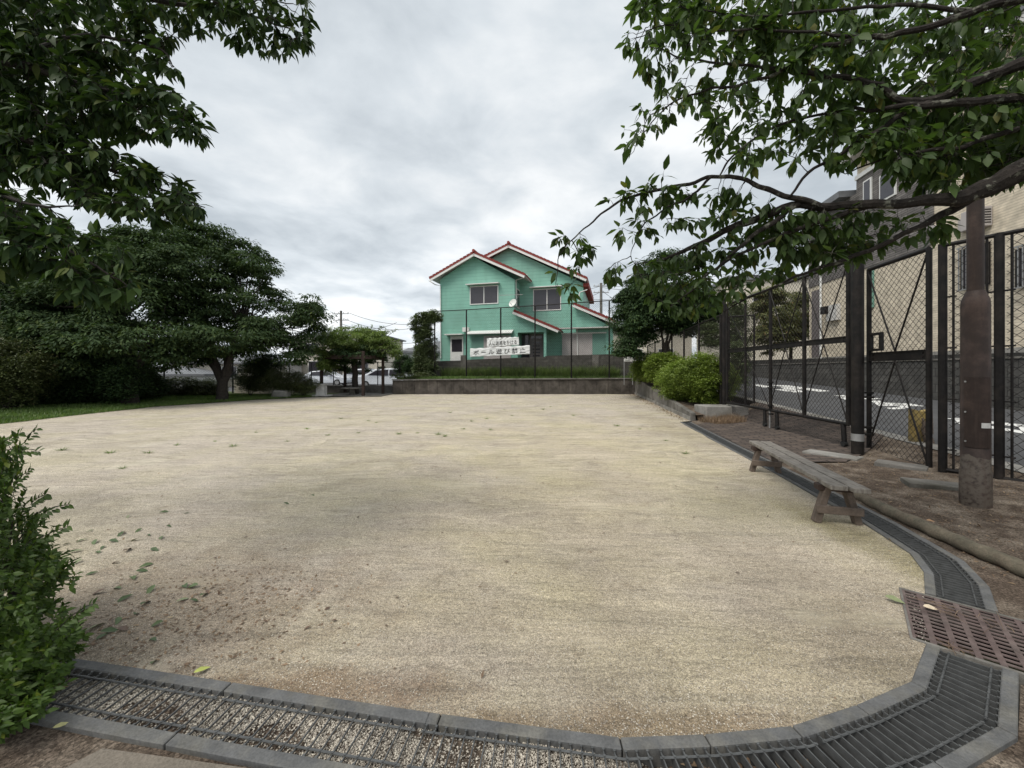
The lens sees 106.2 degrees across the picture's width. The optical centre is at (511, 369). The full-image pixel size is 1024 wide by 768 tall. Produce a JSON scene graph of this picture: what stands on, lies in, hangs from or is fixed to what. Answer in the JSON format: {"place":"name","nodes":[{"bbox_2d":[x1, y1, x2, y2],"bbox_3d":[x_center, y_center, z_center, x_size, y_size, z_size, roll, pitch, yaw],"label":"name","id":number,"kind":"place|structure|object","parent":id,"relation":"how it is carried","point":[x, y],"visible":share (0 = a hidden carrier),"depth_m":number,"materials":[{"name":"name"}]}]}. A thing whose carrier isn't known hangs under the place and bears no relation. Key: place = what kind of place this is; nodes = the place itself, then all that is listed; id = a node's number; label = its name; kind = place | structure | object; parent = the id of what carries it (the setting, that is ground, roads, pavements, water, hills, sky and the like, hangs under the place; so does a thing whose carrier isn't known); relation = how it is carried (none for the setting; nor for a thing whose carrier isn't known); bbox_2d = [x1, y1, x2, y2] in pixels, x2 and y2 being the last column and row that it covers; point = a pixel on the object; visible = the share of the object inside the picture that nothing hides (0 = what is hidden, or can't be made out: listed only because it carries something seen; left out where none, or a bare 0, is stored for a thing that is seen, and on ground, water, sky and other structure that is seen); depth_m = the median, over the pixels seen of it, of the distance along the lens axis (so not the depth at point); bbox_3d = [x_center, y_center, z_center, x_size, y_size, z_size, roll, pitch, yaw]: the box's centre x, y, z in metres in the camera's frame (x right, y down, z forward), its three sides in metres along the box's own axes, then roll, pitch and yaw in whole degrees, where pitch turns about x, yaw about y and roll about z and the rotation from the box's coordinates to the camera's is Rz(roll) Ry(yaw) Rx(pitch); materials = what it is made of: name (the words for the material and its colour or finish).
{"place":"outdoors","nodes":[
{"label":"outdoors","id":0,"kind":"place"},
{"bbox_2d":[66,748,243,767],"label":"pavement","id":1,"kind":"structure","parent":0,"point":[105,758],"depth_m":1.46,"materials":[{"name":"concrete"}]},
{"bbox_2d":[0,390,338,423],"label":"lawn","id":2,"kind":"structure","parent":0,"point":[225,401],"depth_m":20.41,"materials":[{"name":"green plant"}]},
{"bbox_2d":[0,321,61,408],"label":"olive hedge","id":3,"kind":"object","parent":2,"relation":"on","point":[20,380],"visible":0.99,"depth_m":13.41,"materials":[{"name":"green plant"}]},
{"bbox_2d":[0,281,68,404],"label":"dense tree","id":4,"kind":"object","parent":2,"relation":"on","point":[13,302],"visible":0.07,"depth_m":14.89,"materials":[{"name":"green plant"}]},
{"bbox_2d":[0,346,158,405],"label":"dark bush","id":5,"kind":"object","parent":2,"relation":"on","point":[81,389],"visible":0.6,"depth_m":15.21,"materials":[{"name":"green plant"}]},
{"bbox_2d":[0,223,219,404],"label":"cherry tree","id":6,"kind":"object","parent":2,"relation":"on","point":[104,333],"visible":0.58,"depth_m":15.66,"materials":[{"name":"green plant"}]},
{"bbox_2d":[94,362,173,400],"bbox_3d":[-18.680,0.189,18.195,5.897,3.075,3.516,0,0,22],"label":"dark bush","id":7,"kind":"object","parent":2,"relation":"on","point":[161,385],"visible":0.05,"depth_m":17.81,"materials":[{"name":"green plant"}]},
{"bbox_2d":[159,376,228,395],"bbox_3d":[-17.846,1.012,20.589,4.501,1.533,2.660,0,0,-34],"label":"hedge","id":8,"kind":"object","parent":2,"relation":"on","point":[186,385],"visible":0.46,"depth_m":20.42,"materials":[{"name":"green plant"}]},
{"bbox_2d":[138,351,257,392],"bbox_3d":[-19.378,0.175,18.745,1.786,2.550,14.837,0,0,31],"label":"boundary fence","id":9,"kind":"object","parent":2,"relation":"on","point":[213,373],"visible":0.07,"depth_m":22.96,"materials":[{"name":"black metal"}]},
{"bbox_2d":[114,220,337,402],"bbox_3d":[-15.242,-3.325,19.538,11.215,9.910,8.355,0,0,0],"label":"cherry tree","id":10,"kind":"object","parent":2,"relation":"on","point":[259,333],"visible":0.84,"depth_m":19.02,"materials":[{"name":"green plant"}]},
{"bbox_2d":[230,350,290,391],"bbox_3d":[-14.423,-0.006,22.129,3.258,2.649,2.329,0,0,13],"label":"straggly bush","id":11,"kind":"object","parent":2,"relation":"on","point":[264,363],"visible":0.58,"depth_m":21.58,"materials":[{"name":"green plant"}]},
{"bbox_2d":[231,365,322,395],"bbox_3d":[-12.993,0.640,21.348,4.947,1.826,2.552,0,0,0],"label":"straggly bush","id":12,"kind":"object","parent":2,"relation":"on","point":[302,385],"visible":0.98,"depth_m":21.01,"materials":[{"name":"green plant"}]},
{"bbox_2d":[312,384,332,396],"bbox_3d":[-10.724,1.150,21.725,0.900,0.700,0.650,0,0,0],"label":"drinking fountain","id":13,"kind":"object","parent":2,"relation":"on","point":[321,391],"visible":0.84,"depth_m":21.53,"materials":[{"name":"grey concrete"}]},
{"bbox_2d":[228,383,351,390],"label":"parking lot","id":14,"kind":"structure","parent":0,"point":[229,388],"depth_m":40.43,"materials":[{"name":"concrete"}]},
{"bbox_2d":[305,370,351,384],"bbox_3d":[-18.218,0.813,37.935,4.288,1.465,1.890,0,0,0],"label":"parked car","id":15,"kind":"object","parent":14,"relation":"on","point":[328,378],"visible":0.42,"depth_m":37.19,"materials":[{"name":"white paint"}]},
{"bbox_2d":[293,385,392,392],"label":"wall","id":16,"kind":"structure","parent":14,"relation":"on","point":[368,389],"depth_m":25.10,"materials":[{"name":"concrete"}]},
{"bbox_2d":[289,362,399,384],"bbox_3d":[-10.975,0.275,25.200,7.302,1.550,0.060,0,0,0],"label":"wire fence","id":17,"kind":"object","parent":16,"relation":"on","point":[360,373],"visible":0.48,"depth_m":25.20,"materials":[{"name":"black metal"}]},
{"bbox_2d":[358,368,410,384],"bbox_3d":[-10.908,0.708,33.065,4.420,1.675,1.890,0,0,0],"label":"parked car","id":18,"kind":"object","parent":14,"relation":"on","point":[369,380],"visible":0.23,"depth_m":32.22,"materials":[{"name":"white paint"}]},
{"bbox_2d":[391,353,414,375],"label":"round shrub","id":19,"kind":"object","parent":14,"relation":"on","point":[406,364],"visible":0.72,"depth_m":29.26,"materials":[{"name":"green plant"}]},
{"bbox_2d":[331,393,392,395],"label":"pergola paving","id":20,"kind":"structure","parent":0,"point":[360,394],"depth_m":22.76,"materials":[{"name":"concrete"}]},
{"bbox_2d":[320,349,383,395],"bbox_3d":[-9.448,0.021,23.439,3.080,2.958,3.095,0,0,13],"label":"pergola","id":21,"kind":"object","parent":20,"relation":"on","point":[362,357],"visible":0.5,"depth_m":22.21,"materials":[{"name":"brown wood"}]},
{"bbox_2d":[311,324,403,393],"bbox_3d":[-9.261,-0.618,23.652,5.740,4.309,4.835,0,0,0],"label":"wisteria","id":22,"kind":"object","parent":21,"relation":"on","point":[373,342],"visible":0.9,"depth_m":22.61,"materials":[{"name":"green plant"}]},
{"bbox_2d":[0,394,925,739],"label":"sand ground","id":23,"kind":"structure","parent":0,"point":[542,454],"depth_m":3.07,"materials":[{"name":"beige sand"}]},
{"bbox_2d":[0,0,321,313],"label":"broadleaf tree","id":24,"kind":"object","parent":23,"relation":"on","point":[35,53],"visible":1,"depth_m":2.63,"materials":[{"name":"green plant"}]},
{"bbox_2d":[74,544,400,683],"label":"leaf litter","id":25,"kind":"object","parent":23,"relation":"on","point":[177,629],"visible":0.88,"depth_m":2.31,"materials":[{"name":"plant"}]},
{"bbox_2d":[13,402,890,698],"bbox_3d":[-3.462,1.498,10.227,18.921,0.085,16.972,0,0,0],"label":"debris","id":26,"kind":"object","parent":23,"relation":"on","point":[405,546],"visible":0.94,"depth_m":4.13,"materials":[{"name":"brown plant"}]},
{"bbox_2d":[392,378,634,393],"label":"retaining wall","id":27,"kind":"structure","parent":23,"relation":"on","point":[529,386],"depth_m":23.48,"materials":[{"name":"grey concrete"}]},
{"bbox_2d":[30,643,1018,767],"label":"drainage channel","id":28,"kind":"object","parent":23,"relation":"in","point":[993,742],"visible":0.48,"depth_m":1.59,"materials":[{"name":"concrete"}]},
{"bbox_2d":[46,668,220,733],"bbox_3d":[-1.834,1.497,1.760,0.973,0.014,0.212,0,0,9],"label":"drain grate","id":29,"kind":"object","parent":28,"relation":"on","point":[130,717],"visible":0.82,"depth_m":1.74,"materials":[{"name":"metal"}]},
{"bbox_2d":[186,693,415,767],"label":"drain grate","id":30,"kind":"object","parent":28,"relation":"on","point":[320,750],"visible":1,"depth_m":1.60,"materials":[{"name":"metal"}]},
{"bbox_2d":[51,677,658,767],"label":"channel silt","id":31,"kind":"object","parent":28,"relation":"on","point":[288,733],"visible":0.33,"depth_m":1.59,"materials":[{"name":"soil"}]},
{"bbox_2d":[46,677,660,767],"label":"channel gravel","id":32,"kind":"structure","parent":31,"relation":"on","point":[321,740],"depth_m":1.60,"materials":[{"name":"grey gravel"}]},
{"bbox_2d":[406,723,653,767],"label":"drain grate","id":33,"kind":"object","parent":28,"relation":"in","point":[637,758],"visible":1,"depth_m":1.51,"materials":[{"name":"metal"}]},
{"bbox_2d":[659,736,838,767],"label":"drain grate","id":34,"kind":"object","parent":28,"relation":"in","point":[820,754],"visible":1,"depth_m":1.49,"materials":[{"name":"metal"}]},
{"bbox_2d":[816,691,993,767],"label":"drain grate","id":35,"kind":"object","parent":28,"relation":"on","point":[926,729],"visible":0.97,"depth_m":1.58,"materials":[{"name":"metal"}]},
{"bbox_2d":[927,650,1001,727],"bbox_3d":[2.178,1.511,1.848,0.479,0.042,0.210,0,0,-37],"label":"drain grate","id":36,"kind":"object","parent":28,"relation":"on","point":[969,688],"visible":1,"depth_m":1.82,"materials":[{"name":"metal"}]},
{"bbox_2d":[634,380,695,421],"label":"retaining wall","id":37,"kind":"structure","parent":23,"relation":"on","point":[645,391],"depth_m":15.31,"materials":[{"name":"concrete"}]},
{"bbox_2d":[749,441,870,525],"bbox_3d":[3.436,1.293,4.681,0.418,0.429,2.432,0,0,16],"label":"park bench","id":38,"kind":"object","parent":23,"relation":"on","point":[827,482],"visible":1,"depth_m":3.82,"materials":[{"name":"grey wood"}]},
{"bbox_2d":[681,422,997,639],"bbox_3d":[4.097,1.594,6.644,0.677,0.212,8.822,0,0,14],"label":"drainage channel","id":39,"kind":"object","parent":23,"relation":"in","point":[984,591],"visible":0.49,"depth_m":3.15,"materials":[{"name":"concrete"}]},
{"bbox_2d":[709,436,745,450],"bbox_3d":[4.359,1.511,7.860,0.217,0.042,1.572,0,0,10],"label":"drain grate","id":40,"kind":"object","parent":39,"relation":"on","point":[727,443],"visible":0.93,"depth_m":7.80,"materials":[{"name":"metal"}]},
{"bbox_2d":[779,473,839,497],"bbox_3d":[3.853,1.511,5.052,0.216,0.042,1.078,0,0,11],"label":"drain grate","id":41,"kind":"object","parent":39,"relation":"in","point":[801,481],"visible":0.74,"depth_m":5.10,"materials":[{"name":"metal"}]},
{"bbox_2d":[829,498,916,538],"bbox_3d":[3.629,1.511,3.967,0.228,0.042,1.088,0,0,13],"label":"drain grate","id":42,"kind":"object","parent":39,"relation":"on","point":[886,527],"visible":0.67,"depth_m":3.73,"materials":[{"name":"metal"}]},
{"bbox_2d":[893,537,984,608],"bbox_3d":[3.238,1.511,2.925,0.305,0.042,1.141,0,0,33],"label":"drain grate","id":43,"kind":"object","parent":39,"relation":"in","point":[954,582],"visible":0.97,"depth_m":2.78,"materials":[{"name":"metal"}]},
{"bbox_2d":[899,587,1023,729],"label":"drain grate","id":44,"kind":"object","parent":23,"relation":"in","point":[980,625],"visible":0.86,"depth_m":2.23,"materials":[{"name":"metal"}]},
{"bbox_2d":[911,596,1014,657],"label":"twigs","id":45,"kind":"object","parent":44,"relation":"on","point":[961,620],"visible":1,"depth_m":2.23,"materials":[{"name":"brown wood"}]},
{"bbox_2d":[0,0,988,364],"label":"sky","id":46,"kind":"structure","parent":0,"point":[416,136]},
{"bbox_2d":[0,685,1023,767],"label":"soil","id":47,"kind":"structure","parent":0,"point":[34,746],"depth_m":1.53,"materials":[{"name":"brown soil"}]},
{"bbox_2d":[0,424,98,743],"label":"boxwood bush","id":48,"kind":"object","parent":47,"relation":"on","point":[34,671],"visible":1,"depth_m":1.69,"materials":[{"name":"green plant"}]},
{"bbox_2d":[3,394,1023,743],"bbox_3d":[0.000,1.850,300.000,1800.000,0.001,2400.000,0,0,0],"label":"ground","id":49,"kind":"structure","parent":0,"point":[911,614],"depth_m":2.63,"materials":[{"name":"brown soil"}]},
{"bbox_2d":[149,366,215,380],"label":"distant house","id":50,"kind":"structure","parent":49,"relation":"on","point":[193,373],"depth_m":31.80,"materials":[{"name":"white paint"}]},
{"bbox_2d":[169,357,290,386],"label":"distant house","id":51,"kind":"structure","parent":49,"relation":"on","point":[221,363],"depth_m":35.00,"materials":[{"name":"beige paint"}]},
{"bbox_2d":[292,330,405,374],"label":"distant house","id":52,"kind":"structure","parent":49,"relation":"on","point":[306,369],"depth_m":48.00,"materials":[{"name":"beige paint"}]},
{"bbox_2d":[642,381,734,414],"bbox_3d":[8.137,0.959,20.632,2.205,0.758,19.411,0,0,11],"label":"planting bed","id":53,"kind":"object","parent":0,"point":[688,404],"visible":0.07,"depth_m":13.63,"materials":[{"name":"soil"}]},
{"bbox_2d":[627,350,685,385],"bbox_3d":[6.874,-0.061,19.169,2.176,1.817,5.704,0,0,0],"label":"bright hedge","id":54,"kind":"object","parent":53,"relation":"on","point":[647,367],"visible":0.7,"depth_m":17.77,"materials":[{"name":"green plant"}]},
{"bbox_2d":[603,247,729,361],"bbox_3d":[7.539,-2.601,18.960,5.791,6.945,5.126,0,0,0],"label":"evergreen tree","id":55,"kind":"object","parent":53,"relation":"on","point":[639,324],"visible":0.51,"depth_m":18.23,"materials":[{"name":"green plant"}]},
{"bbox_2d":[647,314,721,403],"bbox_3d":[8.180,-0.226,19.846,0.124,3.052,15.685,0,0,11],"label":"chain link fence","id":56,"kind":"object","parent":53,"relation":"on","point":[698,347],"visible":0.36,"depth_m":14.27,"materials":[{"name":"black metal"}]},
{"bbox_2d":[694,300,755,391],"bbox_3d":[8.402,-0.952,15.282,1.488,3.569,4.911,0,0,16],"label":"ivy","id":57,"kind":"object","parent":56,"relation":"attached to","point":[731,331],"visible":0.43,"depth_m":13.81,"materials":[{"name":"green plant"}]},
{"bbox_2d":[651,350,742,403],"bbox_3d":[6.544,0.352,14.206,2.364,2.046,4.500,0,0,0],"label":"bright hedge","id":58,"kind":"object","parent":53,"relation":"on","point":[689,377],"visible":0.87,"depth_m":12.96,"materials":[{"name":"green plant"}]},
{"bbox_2d":[697,403,882,461],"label":"brick paving","id":59,"kind":"structure","parent":0,"point":[742,434],"depth_m":8.23,"materials":[{"name":"brown brick"}]},
{"bbox_2d":[726,261,850,446],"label":"sliding gate","id":60,"kind":"structure","parent":59,"relation":"on","point":[805,342],"depth_m":8.26,"materials":[{"name":"black metal"}]},
{"bbox_2d":[692,402,1023,619],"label":"soil","id":61,"kind":"structure","parent":0,"point":[1008,597],"depth_m":4.15,"materials":[{"name":"brown soil"}]},
{"bbox_2d":[694,404,748,419],"bbox_3d":[6.313,1.340,11.636,1.250,0.520,0.750,0,0,0],"label":"footing","id":62,"kind":"object","parent":61,"relation":"on","point":[712,409],"visible":0.33,"depth_m":11.26,"materials":[{"name":"concrete"}]},
{"bbox_2d":[722,290,725,404],"bbox_3d":[6.560,-0.595,11.900,0.119,3.790,0.116,0,0,0],"label":"gate post","id":63,"kind":"object","parent":62,"relation":"on","point":[724,356],"visible":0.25,"depth_m":11.85,"materials":[{"name":"black metal"}]},
{"bbox_2d":[698,412,746,423],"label":"dry grass","id":64,"kind":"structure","parent":61,"relation":"on","point":[724,419],"depth_m":10.68,"materials":[{"name":"brown plant"}]},
{"bbox_2d":[728,314,754,402],"bbox_3d":[7.251,-0.335,12.150,0.740,2.774,0.057,0,0,26],"label":"panel","id":65,"kind":"object","parent":61,"relation":"on","point":[729,345],"visible":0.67,"depth_m":12.14,"materials":[{"name":"black metal"}]},
{"bbox_2d":[545,0,1023,322],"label":"cherry tree","id":66,"kind":"object","parent":61,"relation":"on","point":[934,145],"visible":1,"depth_m":2.57,"materials":[{"name":"green plant"}]},
{"bbox_2d":[802,449,863,460],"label":"stone slab","id":67,"kind":"structure","parent":61,"relation":"on","point":[830,454],"depth_m":6.48,"materials":[{"name":"concrete"}]},
{"bbox_2d":[851,222,864,455],"bbox_3d":[5.842,-0.445,6.500,0.184,4.090,0.179,0,0,0],"label":"gate post","id":68,"kind":"object","parent":61,"relation":"on","point":[857,364],"visible":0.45,"depth_m":6.44,"materials":[{"name":"black metal"}]},
{"bbox_2d":[874,459,928,471],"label":"stone slab","id":69,"kind":"structure","parent":61,"relation":"on","point":[894,464],"depth_m":5.66,"materials":[{"name":"concrete"}]},
{"bbox_2d":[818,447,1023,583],"bbox_3d":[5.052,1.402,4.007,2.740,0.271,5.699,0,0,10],"label":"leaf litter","id":70,"kind":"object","parent":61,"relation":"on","point":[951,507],"visible":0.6,"depth_m":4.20,"materials":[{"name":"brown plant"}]},
{"bbox_2d":[900,477,958,490],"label":"stone slab","id":71,"kind":"structure","parent":61,"relation":"on","point":[927,484],"depth_m":4.80,"materials":[{"name":"concrete"}]},
{"bbox_2d":[853,493,1023,577],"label":"log kerb","id":72,"kind":"structure","parent":61,"relation":"on","point":[1012,564],"depth_m":3.26,"materials":[{"name":"wood"}]},
{"bbox_2d":[958,17,992,508],"bbox_3d":[4.419,-2.797,3.651,0.548,8.695,1.950,0,0,39],"label":"lamp post","id":73,"kind":"object","parent":61,"relation":"on","point":[975,488],"visible":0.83,"depth_m":4.15,"materials":[{"name":"metal"}]},
{"bbox_2d":[964,377,990,448],"bbox_3d":[5.014,0.460,4.142,0.188,0.760,0.049,0,0,42],"label":"service door","id":74,"kind":"structure","parent":73,"relation":"in","point":[977,390],"depth_m":4.13,"materials":[{"name":"brown paint"}]},
{"bbox_2d":[706,376,1023,472],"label":"road","id":75,"kind":"structure","parent":0,"point":[1017,440],"depth_m":9.66,"materials":[{"name":"grey asphalt"}]},
{"bbox_2d":[712,352,1023,410],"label":"street wall","id":76,"kind":"structure","parent":75,"relation":"on","point":[1017,381],"depth_m":11.76,"materials":[{"name":"concrete"}]},
{"bbox_2d":[736,394,1023,472],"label":"road gutter","id":77,"kind":"object","parent":75,"relation":"on","point":[935,447],"visible":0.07,"depth_m":7.14,"materials":[{"name":"concrete"}]},
{"bbox_2d":[908,409,934,442],"bbox_3d":[7.085,0.980,6.620,0.290,0.585,0.240,0,0,0],"label":"broken bollard","id":78,"kind":"object","parent":77,"relation":"on","point":[921,418],"visible":0.38,"depth_m":6.64,"materials":[{"name":"yellow paint"}]},
{"bbox_2d":[755,384,1023,433],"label":"road marking","id":79,"kind":"object","parent":75,"relation":"on","point":[906,406],"visible":0.49,"depth_m":10.32,"materials":[{"name":"paint"}]},
{"label":"raised land","id":80,"kind":"structure","parent":0,"visible":0},
{"bbox_2d":[613,325,691,360],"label":"street house","id":81,"kind":"structure","parent":80,"relation":"on","point":[645,348],"depth_m":38.28,"materials":[{"name":"beige paint"}]},
{"bbox_2d":[697,274,808,359],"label":"cream house","id":82,"kind":"structure","parent":80,"relation":"on","point":[797,285],"depth_m":27.37,"materials":[{"name":"paint"}]},
{"bbox_2d":[746,285,808,358],"bbox_3d":[15.158,-2.338,21.269,4.772,4.700,3.858,0,0,0],"label":"garden tree","id":83,"kind":"object","parent":80,"relation":"on","point":[784,312],"visible":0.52,"depth_m":20.72,"materials":[{"name":"green plant"}]},
{"bbox_2d":[809,5,1023,358],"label":"beige house","id":84,"kind":"structure","parent":80,"relation":"on","point":[1004,211],"depth_m":12.51,"materials":[{"name":"tile"}]},
{"bbox_2d":[812,289,819,357],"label":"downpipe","id":85,"kind":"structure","parent":84,"relation":"in","point":[818,303],"depth_m":17.49,"materials":[{"name":"metal"}]},
{"bbox_2d":[863,177,871,199],"bbox_3d":[13.206,-6.645,14.290,0.055,0.856,0.408,0,0,10],"label":"window","id":86,"kind":"structure","parent":84,"relation":"in","point":[867,184],"depth_m":14.25,"materials":[{"name":"grey glass"}]},
{"bbox_2d":[879,174,896,198],"bbox_3d":[13.048,-6.403,13.358,0.055,0.941,0.713,0,0,10],"label":"window","id":87,"kind":"structure","parent":84,"relation":"in","point":[886,191],"depth_m":13.37,"materials":[{"name":"white paint"}]},
{"bbox_2d":[956,241,990,291],"bbox_3d":[12.498,-2.797,10.429,0.140,1.208,0.758,0,0,10],"label":"window","id":88,"kind":"structure","parent":84,"relation":"in","point":[963,251],"depth_m":10.69,"materials":[{"name":"grey glass"}]},
{"bbox_2d":[1014,245,1023,288],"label":"window","id":89,"kind":"structure","parent":84,"relation":"in","point":[1017,254],"depth_m":9.31,"materials":[{"name":"grey glass"}]},
{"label":"terrace","id":90,"kind":"structure","parent":0,"visible":0},
{"bbox_2d":[389,371,431,378],"bbox_3d":[-6.409,0.420,24.677,2.697,0.657,1.464,0,0,-30],"label":"weed patch","id":91,"kind":"object","parent":90,"relation":"on","point":[415,376],"visible":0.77,"depth_m":24.50,"materials":[{"name":"green plant"}]},
{"bbox_2d":[398,375,629,378],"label":"tall weeds","id":92,"kind":"object","parent":90,"relation":"on","point":[473,377],"visible":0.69,"depth_m":24.97,"materials":[{"name":"green plant"}]},
{"bbox_2d":[429,241,616,360],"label":"green house","id":93,"kind":"structure","parent":90,"relation":"on","point":[508,274],"depth_m":29.25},
{"bbox_2d":[450,336,462,360],"bbox_3d":[-4.250,-1.038,29.611,1.062,3.077,0.072,0,0,15],"label":"door","id":94,"kind":"structure","parent":93,"relation":"in","point":[453,338],"depth_m":29.59,"materials":[{"name":"white paint"}]},
{"bbox_2d":[465,282,499,304],"bbox_3d":[-2.210,-5.718,28.884,2.608,1.551,0.440,0,0,15],"label":"window","id":95,"kind":"structure","parent":93,"relation":"in","point":[488,294],"depth_m":29.01,"materials":[{"name":"white paint"}]},
{"bbox_2d":[530,334,542,356],"bbox_3d":[1.854,-1.119,29.315,1.050,3.239,0.065,0,0,15],"label":"entrance door","id":96,"kind":"structure","parent":93,"relation":"in","point":[539,351],"depth_m":29.26,"materials":[{"name":"brown metal"}]},
{"bbox_2d":[529,285,562,310],"bbox_3d":[2.595,-5.456,29.357,2.506,1.835,0.440,0,0,15],"label":"window","id":97,"kind":"structure","parent":93,"relation":"in","point":[540,296],"depth_m":29.50,"materials":[{"name":"grey glass"}]},
{"bbox_2d":[415,300,634,380],"bbox_3d":[0.336,-1.813,25.270,14.743,5.066,0.093,0,0,14],"label":"chain link fence","id":98,"kind":"object","parent":90,"relation":"on","point":[534,343],"visible":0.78,"depth_m":24.96,"materials":[{"name":"black metal"}]},
{"bbox_2d":[407,309,444,376],"bbox_3d":[-6.024,-1.812,26.971,2.692,4.849,1.454,0,0,0],"label":"ivy","id":99,"kind":"object","parent":98,"relation":"attached to","point":[421,364],"visible":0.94,"depth_m":26.69,"materials":[{"name":"green plant"}]},
{"bbox_2d":[470,345,529,356],"bbox_3d":[-0.836,-1.223,25.471,4.124,0.734,0.066,0,0,14],"label":"banner","id":100,"kind":"object","parent":98,"relation":"attached to","point":[499,351],"visible":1,"depth_m":25.45,"materials":[{"name":"fabric"}]},
{"bbox_2d":[487,337,518,346],"bbox_3d":[-0.606,-1.830,25.405,2.212,0.650,0.076,0,0,14],"label":"banner","id":101,"kind":"object","parent":98,"relation":"attached to","point":[504,341],"visible":1,"depth_m":25.41,"materials":[{"name":"fabric"}]},
{"bbox_2d":[429,354,631,379],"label":"block wall","id":102,"kind":"structure","parent":90,"relation":"on","point":[577,360],"depth_m":25.97,"materials":[{"name":"concrete"}]},
{"bbox_2d":[439,365,624,377],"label":"tall weeds","id":103,"kind":"object","parent":90,"relation":"on","point":[560,371],"visible":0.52,"depth_m":25.75,"materials":[{"name":"green plant"}]},
{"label":"fence footing","id":104,"kind":"object","parent":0,"visible":0},
{"bbox_2d":[864,246,932,467],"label":"swing gate","id":105,"kind":"structure","parent":104,"relation":"on","point":[925,354],"depth_m":6.01,"materials":[{"name":"black metal"}]},
{"bbox_2d":[938,228,1023,481],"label":"chain link fence","id":106,"kind":"object","parent":104,"relation":"on","point":[999,346],"visible":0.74,"depth_m":4.90,"materials":[{"name":"black metal"}]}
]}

